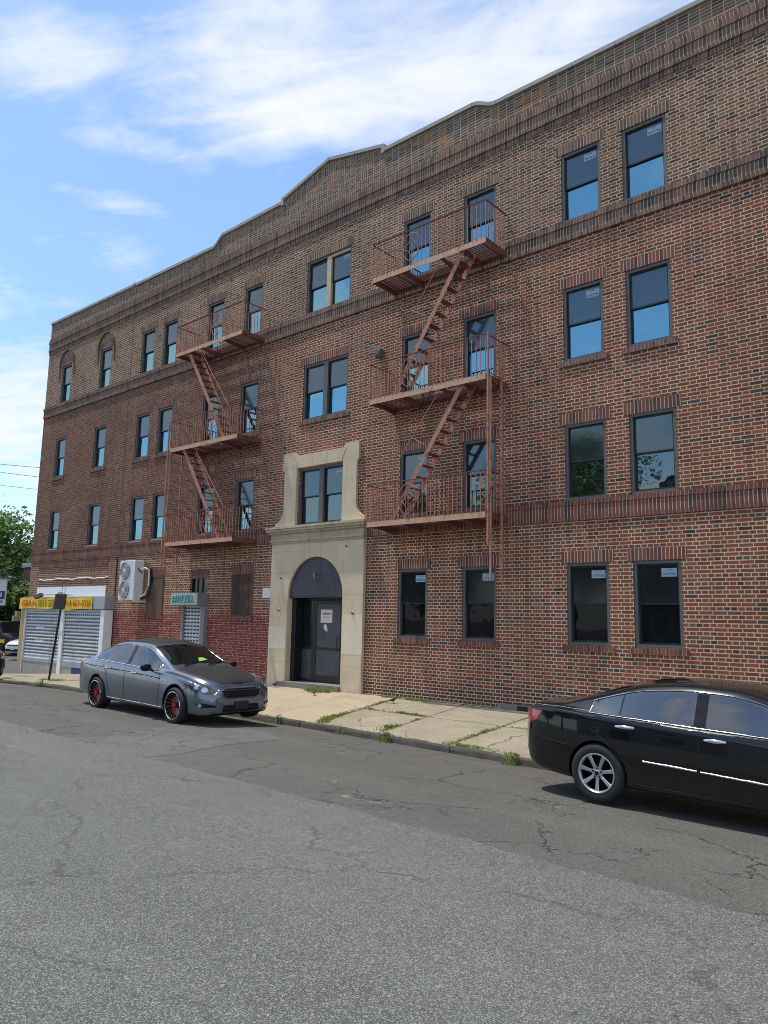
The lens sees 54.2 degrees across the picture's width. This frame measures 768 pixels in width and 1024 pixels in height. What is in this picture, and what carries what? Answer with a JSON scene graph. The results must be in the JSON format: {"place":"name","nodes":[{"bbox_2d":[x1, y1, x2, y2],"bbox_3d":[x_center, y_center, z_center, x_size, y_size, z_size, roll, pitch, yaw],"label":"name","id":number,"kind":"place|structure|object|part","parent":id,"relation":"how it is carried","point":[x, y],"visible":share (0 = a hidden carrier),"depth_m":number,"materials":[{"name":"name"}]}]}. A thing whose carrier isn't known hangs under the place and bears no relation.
{"place":"outdoors","nodes":[
{"label":"outdoors","id":0,"kind":"place"},
{"bbox_2d":[0,674,530,757],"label":"sidewalk","id":1,"kind":"structure","parent":0,"point":[446,722],"depth_m":15.53,"materials":[{"name":"concrete"}]},
{"bbox_2d":[48,585,66,679],"bbox_3d":[-10.465,4.002,24.010,0.394,3.357,0.097,1,-8,0],"label":"street sign","id":2,"kind":"object","parent":1,"relation":"on","point":[60,601],"visible":0.9,"depth_m":24.10,"materials":[{"name":"metal"}]},
{"bbox_2d":[3,674,527,765],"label":"grass","id":3,"kind":"structure","parent":1,"relation":"on","point":[327,719],"depth_m":14.86,"materials":[{"name":"green plant"}]},
{"bbox_2d":[0,0,694,580],"label":"sky","id":4,"kind":"structure","parent":0,"point":[135,134],"materials":[{"name":"blue"}]},
{"bbox_2d":[0,720,767,1023],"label":"road","id":5,"kind":"structure","parent":0,"point":[136,890],"depth_m":4.83,"materials":[{"name":"grey asphalt"}]},
{"bbox_2d":[0,651,767,917],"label":"old asphalt","id":6,"kind":"structure","parent":0,"point":[714,854],"depth_m":8.28,"materials":[{"name":"grey asphalt"}]},
{"bbox_2d":[0,650,5,675],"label":"parked car","id":7,"kind":"object","parent":6,"relation":"on","point":[2,660],"visible":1,"depth_m":22.81,"materials":[{"name":"black paint"}]},
{"bbox_2d":[0,578,8,604],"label":"hanging sign","id":8,"kind":"object","parent":6,"relation":"on","point":[3,586],"visible":1,"depth_m":32.89,"materials":[{"name":"metal"}]},
{"bbox_2d":[0,620,19,651],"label":"parked van","id":9,"kind":"object","parent":6,"relation":"on","point":[9,631],"visible":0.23,"depth_m":45.03,"materials":[{"name":"black paint"}]},
{"bbox_2d":[5,639,18,655],"bbox_3d":[-18.695,7.277,41.976,2.149,1.455,4.853,-3,-9,25],"label":"parked car","id":10,"kind":"object","parent":6,"relation":"on","point":[11,647],"visible":0.13,"depth_m":39.87,"materials":[{"name":"white paint"}]},
{"bbox_2d":[0,566,29,620],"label":"tree","id":11,"kind":"object","parent":6,"relation":"on","point":[6,612],"visible":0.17,"depth_m":50.39,"materials":[{"name":"green plant"}]},
{"bbox_2d":[5,583,28,615],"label":"shrub","id":12,"kind":"object","parent":6,"relation":"on","point":[22,591],"visible":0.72,"depth_m":48.29,"materials":[{"name":"green plant"}]},
{"bbox_2d":[15,611,20,620],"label":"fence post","id":13,"kind":"object","parent":6,"relation":"on","point":[17,615],"visible":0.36,"depth_m":47.10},
{"bbox_2d":[22,563,30,586],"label":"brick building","id":14,"kind":"structure","parent":6,"relation":"on","point":[26,574],"depth_m":53.22,"materials":[{"name":"brick"}]},
{"bbox_2d":[0,564,30,567],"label":"overhead wire","id":15,"kind":"object","parent":14,"relation":"attached to","point":[15,566],"visible":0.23,"depth_m":48.14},
{"bbox_2d":[80,638,267,723],"bbox_3d":[-4.370,3.296,15.179,5.008,1.437,2.141,-6,-11,43],"label":"parked car","id":16,"kind":"object","parent":6,"relation":"on","point":[178,681],"visible":1,"depth_m":14.11,"materials":[{"name":"grey paint"}]},
{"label":"side window","id":17,"kind":"part","parent":16,"relation":"part of","materials":[{"name":"grey glass"}]},
{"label":"side window","id":18,"kind":"part","parent":16,"relation":"part of","materials":[{"name":"grey glass"}]},
{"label":"side window","id":19,"kind":"part","parent":16,"relation":"part of","materials":[{"name":"grey glass"}]},
{"bbox_2d":[73,722,278,756],"bbox_3d":[-3.204,3.580,11.950,2.597,0.055,3.082,-6,-11,40],"label":"asphalt patch","id":20,"kind":"object","parent":6,"relation":"on","point":[178,738],"visible":1,"depth_m":11.65,"materials":[{"name":"grey asphalt"}]},
{"bbox_2d":[0,679,553,771],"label":"kerb","id":21,"kind":"structure","parent":6,"relation":"on","point":[482,754],"depth_m":13.31,"materials":[{"name":"concrete"}]},
{"bbox_2d":[383,731,392,739],"bbox_3d":[0.051,3.893,13.044,0.170,0.167,0.160,-2,-9,18],"label":"weed","id":22,"kind":"object","parent":6,"relation":"on","point":[387,734],"visible":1,"depth_m":13.03,"materials":[{"name":"green plant"}]},
{"bbox_2d":[27,0,767,711],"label":"apartment building","id":23,"kind":"structure","parent":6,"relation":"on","point":[615,298],"depth_m":17.69,"materials":[{"name":"brick"}]},
{"bbox_2d":[48,510,59,549],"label":"window","id":24,"kind":"structure","parent":23,"relation":"in","point":[54,520],"depth_m":31.45,"materials":[{"name":"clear glass"}]},
{"bbox_2d":[54,437,65,477],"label":"window","id":25,"kind":"structure","parent":23,"relation":"in","point":[60,449],"depth_m":31.89,"materials":[{"name":"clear glass"}]},
{"bbox_2d":[16,576,114,673],"bbox_3d":[-12.699,4.690,29.161,6.840,4.323,0.789,-6,-11,40],"label":"shop front","id":26,"kind":"object","parent":23,"relation":"attached to","point":[83,634],"visible":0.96,"depth_m":28.94,"materials":[{"name":"metal"}]},
{"bbox_2d":[19,597,92,610],"bbox_3d":[-13.030,3.620,29.565,6.020,0.513,0.036,-6,-11,40],"label":"banner sign","id":27,"kind":"object","parent":26,"relation":"attached to","point":[70,604],"visible":0.82,"depth_m":29.67,"materials":[{"name":"yellow plastic"}]},
{"bbox_2d":[60,364,71,402],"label":"window","id":28,"kind":"structure","parent":23,"relation":"in","point":[66,379],"depth_m":32.36,"materials":[{"name":"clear glass"}]},
{"bbox_2d":[87,503,99,545],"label":"window","id":29,"kind":"structure","parent":23,"relation":"in","point":[94,511],"depth_m":29.33,"materials":[{"name":"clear glass"}]},
{"bbox_2d":[93,425,105,468],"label":"window","id":30,"kind":"structure","parent":23,"relation":"in","point":[100,434],"depth_m":29.78,"materials":[{"name":"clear glass"}]},
{"bbox_2d":[99,347,111,388],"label":"window","id":31,"kind":"structure","parent":23,"relation":"in","point":[106,355],"depth_m":30.24,"materials":[{"name":"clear glass"}]},
{"bbox_2d":[118,560,152,601],"bbox_3d":[-8.657,2.420,26.141,1.312,1.440,0.584,-6,-11,40],"label":"air conditioner","id":32,"kind":"object","parent":23,"relation":"attached to","point":[131,581],"visible":1,"depth_m":25.93,"materials":[{"name":"white paint"}]},
{"bbox_2d":[129,496,143,541],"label":"window","id":33,"kind":"structure","parent":23,"relation":"in","point":[137,507],"depth_m":27.33,"materials":[{"name":"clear glass"}]},
{"bbox_2d":[135,412,149,458],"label":"window","id":34,"kind":"structure","parent":23,"relation":"in","point":[141,449],"depth_m":27.77,"materials":[{"name":"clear glass"}]},
{"bbox_2d":[141,328,155,373],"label":"window","id":35,"kind":"structure","parent":23,"relation":"in","point":[147,361],"depth_m":28.23,"materials":[{"name":"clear glass"}]},
{"bbox_2d":[145,576,163,615],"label":"boarded window","id":36,"kind":"structure","parent":23,"relation":"in","point":[154,602],"depth_m":25.70,"materials":[{"name":"brown wood"}]},
{"bbox_2d":[151,492,166,539],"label":"window","id":37,"kind":"structure","parent":23,"relation":"in","point":[158,504],"depth_m":26.41,"materials":[{"name":"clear glass"}]},
{"bbox_2d":[157,406,172,453],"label":"window","id":38,"kind":"structure","parent":23,"relation":"in","point":[165,414],"depth_m":26.85,"materials":[{"name":"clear glass"}]},
{"bbox_2d":[162,319,177,366],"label":"window","id":39,"kind":"structure","parent":23,"relation":"in","point":[170,336],"depth_m":27.29,"materials":[{"name":"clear glass"}]},
{"bbox_2d":[171,593,207,646],"bbox_3d":[-6.278,4.059,23.919,1.460,2.940,0.449,-6,-11,40],"label":"door shutter","id":40,"kind":"object","parent":23,"relation":"attached to","point":[194,616],"depth_m":23.93,"materials":[{"name":"grey metal"}]},
{"bbox_2d":[192,578,206,592],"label":"transom window","id":41,"kind":"structure","parent":23,"relation":"in","point":[198,585],"depth_m":24.35,"materials":[{"name":"black glass"}]},
{"bbox_2d":[197,484,214,535],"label":"window","id":42,"kind":"structure","parent":23,"relation":"in","point":[203,488],"depth_m":24.65,"materials":[{"name":"clear glass"}]},
{"bbox_2d":[202,392,219,440],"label":"window","id":43,"kind":"structure","parent":23,"relation":"in","point":[206,407],"depth_m":25.10,"materials":[{"name":"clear glass"}]},
{"bbox_2d":[160,300,265,564],"bbox_3d":[-5.444,-2.330,23.859,3.595,8.000,0.962,-6,-11,40],"label":"fire escape","id":44,"kind":"object","parent":23,"relation":"attached to","point":[233,440],"visible":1,"depth_m":23.71,"materials":[{"name":"paint"}]},
{"bbox_2d":[207,299,224,348],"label":"window","id":45,"kind":"structure","parent":23,"relation":"in","point":[219,305],"depth_m":25.54,"materials":[{"name":"clear glass"}]},
{"bbox_2d":[230,572,252,616],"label":"boarded window","id":46,"kind":"structure","parent":23,"relation":"in","point":[241,582],"depth_m":22.70,"materials":[{"name":"brown wood"}]},
{"bbox_2d":[235,477,253,531],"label":"window","id":47,"kind":"structure","parent":23,"relation":"in","point":[245,487],"depth_m":23.33,"materials":[{"name":"clear glass"}]},
{"bbox_2d":[239,380,258,434],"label":"window","id":48,"kind":"structure","parent":23,"relation":"in","point":[249,395],"depth_m":23.77,"materials":[{"name":"clear glass"}]},
{"bbox_2d":[245,283,262,333],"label":"window","id":49,"kind":"structure","parent":23,"relation":"in","point":[254,295],"depth_m":24.23,"materials":[{"name":"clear glass"}]},
{"bbox_2d":[262,588,269,597],"bbox_3d":[-3.452,2.374,21.994,0.340,0.300,0.004,-6,-11,40],"label":"wall notice","id":50,"kind":"object","parent":23,"relation":"attached to","point":[266,593],"depth_m":22.00,"materials":[{"name":"white paper"}]},
{"bbox_2d":[298,463,342,524],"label":"window","id":51,"kind":"structure","parent":23,"relation":"in","point":[320,488],"depth_m":21.06,"materials":[{"name":"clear glass"}]},
{"bbox_2d":[303,354,348,420],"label":"window","id":52,"kind":"structure","parent":23,"relation":"in","point":[325,382],"depth_m":21.46,"materials":[{"name":"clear glass"}]},
{"bbox_2d":[312,601,341,683],"bbox_3d":[-1.561,3.560,20.614,1.082,2.217,0.124,-6,-11,40],"label":"door","id":53,"kind":"structure","parent":23,"relation":"in","point":[327,644],"depth_m":20.61,"materials":[{"name":"black metal"}]},
{"bbox_2d":[321,610,332,622],"bbox_3d":[-1.593,2.885,20.781,0.450,0.360,0.004,-6,-11,40],"label":"door notice","id":54,"kind":"object","parent":53,"relation":"attached to","point":[326,616],"depth_m":20.78,"materials":[{"name":"white paper"}]},
{"bbox_2d":[307,245,351,313],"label":"window","id":55,"kind":"structure","parent":23,"relation":"in","point":[329,276],"depth_m":21.92,"materials":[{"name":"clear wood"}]},
{"bbox_2d":[375,348,383,358],"bbox_3d":[-0.128,-4.243,20.053,0.200,0.200,0.190,-6,-11,40],"label":"wall lamp","id":56,"kind":"object","parent":23,"relation":"attached to","point":[379,353],"visible":1,"depth_m":20.00,"materials":[{"name":"grey metal"}]},
{"bbox_2d":[398,569,426,638],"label":"window","id":57,"kind":"structure","parent":23,"relation":"in","point":[412,584],"depth_m":18.53,"materials":[{"name":"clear glass"}]},
{"bbox_2d":[400,449,428,516],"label":"window","id":58,"kind":"structure","parent":23,"relation":"in","point":[410,460],"depth_m":19.01,"materials":[{"name":"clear glass"}]},
{"bbox_2d":[402,330,429,396],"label":"window","id":59,"kind":"structure","parent":23,"relation":"in","point":[409,342],"depth_m":19.42,"materials":[{"name":"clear glass"}]},
{"bbox_2d":[404,212,431,278],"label":"window","id":60,"kind":"structure","parent":23,"relation":"in","point":[418,221],"depth_m":19.86,"materials":[{"name":"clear glass"}]},
{"bbox_2d":[366,199,507,580],"bbox_3d":[1.260,-2.701,18.076,3.575,8.760,0.962,-6,-11,40],"label":"fire escape","id":61,"kind":"object","parent":23,"relation":"attached to","point":[479,385],"visible":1,"depth_m":17.80,"materials":[{"name":"paint"}]},
{"bbox_2d":[462,566,495,641],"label":"window","id":62,"kind":"structure","parent":23,"relation":"in","point":[479,592],"depth_m":17.26,"materials":[{"name":"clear glass"}]},
{"bbox_2d":[463,437,495,510],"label":"window","id":63,"kind":"structure","parent":23,"relation":"in","point":[474,452],"depth_m":17.75,"materials":[{"name":"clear glass"}]},
{"bbox_2d":[464,310,495,377],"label":"window","id":64,"kind":"structure","parent":23,"relation":"in","point":[486,322],"depth_m":18.16,"materials":[{"name":"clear glass"}]},
{"bbox_2d":[465,185,495,257],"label":"window","id":65,"kind":"structure","parent":23,"relation":"in","point":[489,193],"depth_m":18.62,"materials":[{"name":"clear glass"}]},
{"bbox_2d":[561,141,600,222],"bbox_3d":[4.442,-7.348,16.818,0.936,1.666,0.125,-6,-11,40],"label":"window","id":66,"kind":"structure","parent":23,"relation":"in","point":[580,169],"depth_m":16.85,"materials":[{"name":"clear glass"}]},
{"bbox_2d":[563,279,603,361],"bbox_3d":[4.375,-4.142,16.356,0.936,1.686,0.125,-6,-11,40],"label":"window","id":67,"kind":"structure","parent":23,"relation":"in","point":[582,304],"depth_m":16.38,"materials":[{"name":"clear glass"}]},
{"bbox_2d":[565,419,606,500],"bbox_3d":[4.311,-1.085,15.915,0.936,1.666,0.125,-6,-11,40],"label":"window","id":68,"kind":"structure","parent":23,"relation":"in","point":[585,442],"depth_m":15.94,"materials":[{"name":"clear glass"}]},
{"bbox_2d":[567,562,610,646],"bbox_3d":[4.249,1.899,15.484,0.936,1.696,0.125,-6,-11,40],"label":"window","id":69,"kind":"structure","parent":23,"relation":"in","point":[588,597],"depth_m":15.51,"materials":[{"name":"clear glass"}]},
{"bbox_2d":[622,113,667,200],"bbox_3d":[5.537,-7.461,15.882,0.946,1.666,0.125,-6,-11,40],"label":"window","id":70,"kind":"structure","parent":23,"relation":"in","point":[644,155],"depth_m":15.91,"materials":[{"name":"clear glass"}]},
{"bbox_2d":[626,259,672,346],"bbox_3d":[5.470,-4.255,15.420,0.946,1.686,0.125,-6,-11,40],"label":"window","id":71,"kind":"structure","parent":23,"relation":"in","point":[648,288],"depth_m":15.44,"materials":[{"name":"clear glass"}]},
{"bbox_2d":[629,407,678,494],"bbox_3d":[5.406,-1.197,14.978,0.946,1.666,0.125,-6,-11,40],"label":"window","id":72,"kind":"structure","parent":23,"relation":"in","point":[653,434],"depth_m":15.00,"materials":[{"name":"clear glass"}]},
{"bbox_2d":[633,559,683,648],"bbox_3d":[5.344,1.786,14.548,0.946,1.696,0.125,-6,-11,40],"label":"window","id":73,"kind":"structure","parent":23,"relation":"in","point":[658,599],"depth_m":14.57,"materials":[{"name":"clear glass"}]},
{"bbox_2d":[512,753,519,762],"bbox_3d":[1.964,3.673,11.188,0.130,0.151,0.170,2,-8,-5],"label":"weed","id":74,"kind":"object","parent":6,"relation":"on","point":[514,756],"visible":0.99,"depth_m":11.17,"materials":[{"name":"green plant"}]},
{"bbox_2d":[528,678,767,811],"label":"parked car","id":75,"kind":"object","parent":6,"relation":"on","point":[704,739],"visible":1,"depth_m":7.92,"materials":[{"name":"black paint"}]},
{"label":"rear window","id":76,"kind":"part","parent":75,"relation":"part of","materials":[{"name":"black glass"}]},
{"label":"side window","id":77,"kind":"part","parent":75,"relation":"part of","materials":[{"name":"grey glass"}]},
{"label":"side window","id":78,"kind":"part","parent":75,"relation":"part of","materials":[{"name":"grey glass"}]},
{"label":"side window","id":79,"kind":"part","parent":75,"relation":"part of","materials":[{"name":"grey glass"}]},
{"label":"ground","id":80,"kind":"structure","parent":0,"visible":0},
{"bbox_2d":[0,494,34,582],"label":"tree","id":81,"kind":"object","parent":80,"relation":"on","point":[18,551],"visible":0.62,"depth_m":58.58,"materials":[{"name":"green plant"}]}
]}

